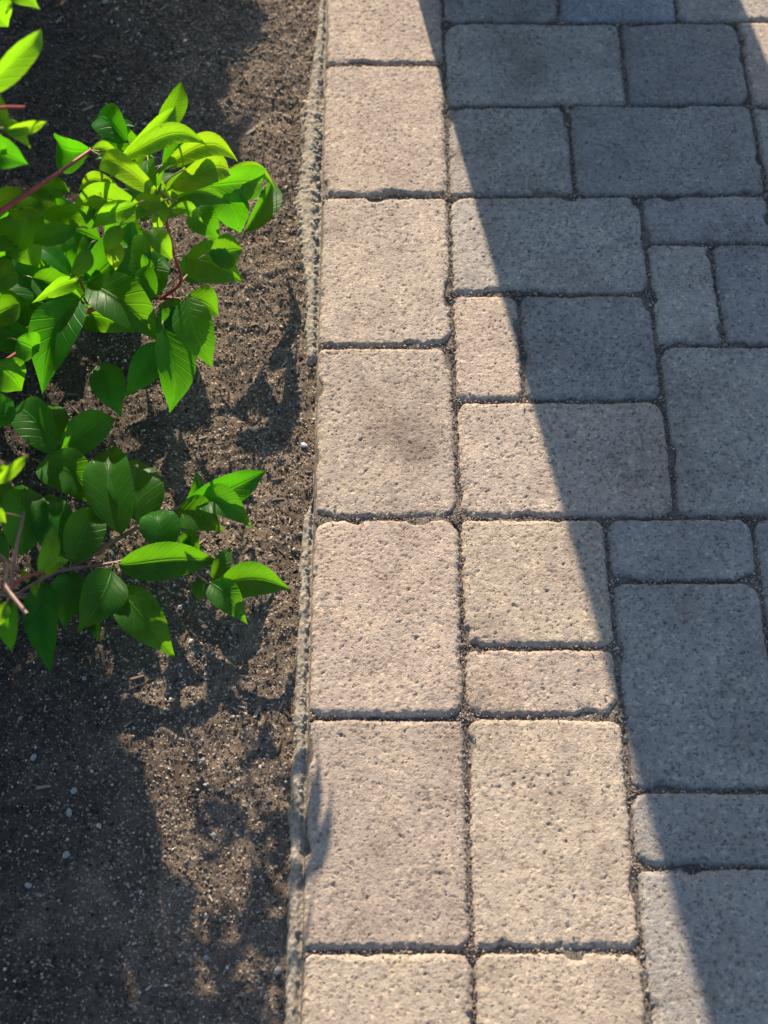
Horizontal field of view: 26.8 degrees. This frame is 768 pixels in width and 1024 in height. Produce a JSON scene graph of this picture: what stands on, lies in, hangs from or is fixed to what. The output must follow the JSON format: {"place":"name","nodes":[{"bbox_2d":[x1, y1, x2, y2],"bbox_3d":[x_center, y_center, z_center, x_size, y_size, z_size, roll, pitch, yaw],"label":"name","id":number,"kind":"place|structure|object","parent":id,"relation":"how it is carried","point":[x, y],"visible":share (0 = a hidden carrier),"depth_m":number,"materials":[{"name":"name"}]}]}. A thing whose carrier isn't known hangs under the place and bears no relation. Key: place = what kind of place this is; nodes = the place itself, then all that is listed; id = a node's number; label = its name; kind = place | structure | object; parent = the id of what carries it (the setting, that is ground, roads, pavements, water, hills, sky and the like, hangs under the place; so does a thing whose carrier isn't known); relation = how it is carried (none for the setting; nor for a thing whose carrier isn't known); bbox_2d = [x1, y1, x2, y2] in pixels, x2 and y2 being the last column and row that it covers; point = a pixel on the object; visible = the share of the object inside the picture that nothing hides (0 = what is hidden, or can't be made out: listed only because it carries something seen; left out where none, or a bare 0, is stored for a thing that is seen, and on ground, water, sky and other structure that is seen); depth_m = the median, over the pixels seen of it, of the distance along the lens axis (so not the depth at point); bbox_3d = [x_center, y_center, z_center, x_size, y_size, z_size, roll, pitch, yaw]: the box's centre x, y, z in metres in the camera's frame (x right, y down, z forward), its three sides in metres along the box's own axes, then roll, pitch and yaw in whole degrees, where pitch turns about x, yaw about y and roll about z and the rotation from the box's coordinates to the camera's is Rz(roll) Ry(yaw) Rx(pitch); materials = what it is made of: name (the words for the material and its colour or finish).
{"place":"outdoors","nodes":[
{"label":"outdoors","id":0,"kind":"place"},
{"bbox_2d":[0,0,319,1023],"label":"soil","id":1,"kind":"structure","parent":0,"point":[166,946],"depth_m":1.60,"materials":[{"name":"brown soil"}]},
{"bbox_2d":[25,882,31,888],"bbox_3d":[-0.326,0.342,1.477,0.006,0.004,0.006,-5,68,-11],"label":"stone","id":2,"kind":"object","parent":1,"relation":"on","point":[28,885],"visible":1,"depth_m":1.48,"materials":[{"name":"grey stone"}]},
{"bbox_2d":[30,754,36,760],"bbox_3d":[-0.336,0.235,1.547,0.007,0.005,0.007,-3,66,-8],"label":"stone","id":3,"kind":"object","parent":1,"relation":"on","point":[33,757],"visible":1,"depth_m":1.54,"materials":[{"name":"grey stone"}]},
{"bbox_2d":[35,785,50,789],"bbox_3d":[-0.323,0.261,1.529,0.013,0.002,0.010,24,66,5],"label":"wood chip","id":4,"kind":"object","parent":1,"relation":"on","point":[43,786],"visible":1,"depth_m":1.53,"materials":[{"name":"wood"}]},
{"bbox_2d":[62,851,69,858],"bbox_3d":[-0.294,0.317,1.493,0.008,0.005,0.008,-3,56,1],"label":"stone","id":5,"kind":"object","parent":1,"relation":"on","point":[65,854],"visible":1,"depth_m":1.49,"materials":[{"name":"grey stone"}]},
{"bbox_2d":[66,807,71,817],"bbox_3d":[-0.296,0.282,1.515,0.007,0.006,0.007,28,59,22],"label":"stone","id":6,"kind":"object","parent":1,"relation":"on","point":[68,812],"visible":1,"depth_m":1.51,"materials":[{"name":"grey stone"}]},
{"bbox_2d":[70,787,77,793],"bbox_3d":[-0.294,0.264,1.527,0.007,0.004,0.006,-37,66,-17],"label":"stone","id":7,"kind":"object","parent":1,"relation":"on","point":[74,790],"visible":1,"depth_m":1.53,"materials":[{"name":"grey stone"}]},
{"bbox_2d":[81,105,93,111],"bbox_3d":[-0.371,-0.505,2.018,0.017,0.002,0.010,-5,59,-8],"label":"wood chip","id":8,"kind":"object","parent":1,"relation":"on","point":[87,108],"visible":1,"depth_m":2.02,"materials":[{"name":"wood"}]},
{"bbox_2d":[0,0,290,674],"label":"shrub","id":9,"kind":"object","parent":1,"relation":"on","point":[62,262],"visible":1,"depth_m":1.60,"materials":[{"name":"green plant"}]},
{"bbox_2d":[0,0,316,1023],"bbox_3d":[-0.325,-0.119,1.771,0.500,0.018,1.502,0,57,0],"label":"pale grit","id":10,"kind":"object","parent":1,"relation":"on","point":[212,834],"visible":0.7,"depth_m":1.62,"materials":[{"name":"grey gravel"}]},
{"bbox_2d":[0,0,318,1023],"bbox_3d":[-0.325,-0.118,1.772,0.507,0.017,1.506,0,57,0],"label":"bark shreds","id":11,"kind":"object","parent":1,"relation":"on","point":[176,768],"visible":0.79,"depth_m":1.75,"materials":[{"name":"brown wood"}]},
{"bbox_2d":[246,127,255,134],"bbox_3d":[-0.165,-0.472,2.000,0.017,0.002,0.004,-36,64,-20],"label":"wood chip","id":12,"kind":"object","parent":1,"relation":"on","point":[251,130],"visible":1,"depth_m":2.00,"materials":[{"name":"beige wood"}]},
{"bbox_2d":[253,705,260,717],"bbox_3d":[-0.124,0.195,1.572,0.006,0.002,0.017,22,55,19],"label":"wood chip","id":13,"kind":"object","parent":1,"relation":"on","point":[257,711],"visible":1,"depth_m":1.57,"materials":[{"name":"wood"}]},
{"bbox_2d":[274,967,280,974],"bbox_3d":[-0.095,0.409,1.436,0.007,0.005,0.007,-34,65,-30],"label":"stone","id":14,"kind":"object","parent":1,"relation":"on","point":[277,971],"visible":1,"depth_m":1.43,"materials":[{"name":"grey stone"}]},
{"bbox_2d":[286,118,302,135],"bbox_3d":[-0.105,-0.473,1.985,0.017,0.004,0.032,28,62,17],"label":"dry stalk","id":15,"kind":"object","parent":1,"relation":"on","point":[299,133],"visible":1,"depth_m":1.98,"materials":[{"name":"plant"}]},
{"bbox_2d":[300,0,767,1023],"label":"paved path","id":16,"kind":"structure","parent":0,"point":[536,786],"depth_m":1.68,"materials":[{"name":"concrete"}]},
{"label":"ground","id":17,"kind":"structure","parent":0,"visible":0},
{"bbox_2d":[283,0,326,1023],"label":"concrete edging","id":18,"kind":"object","parent":17,"relation":"on","point":[307,205],"visible":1,"depth_m":1.66,"materials":[{"name":"grey concrete"}]}
]}

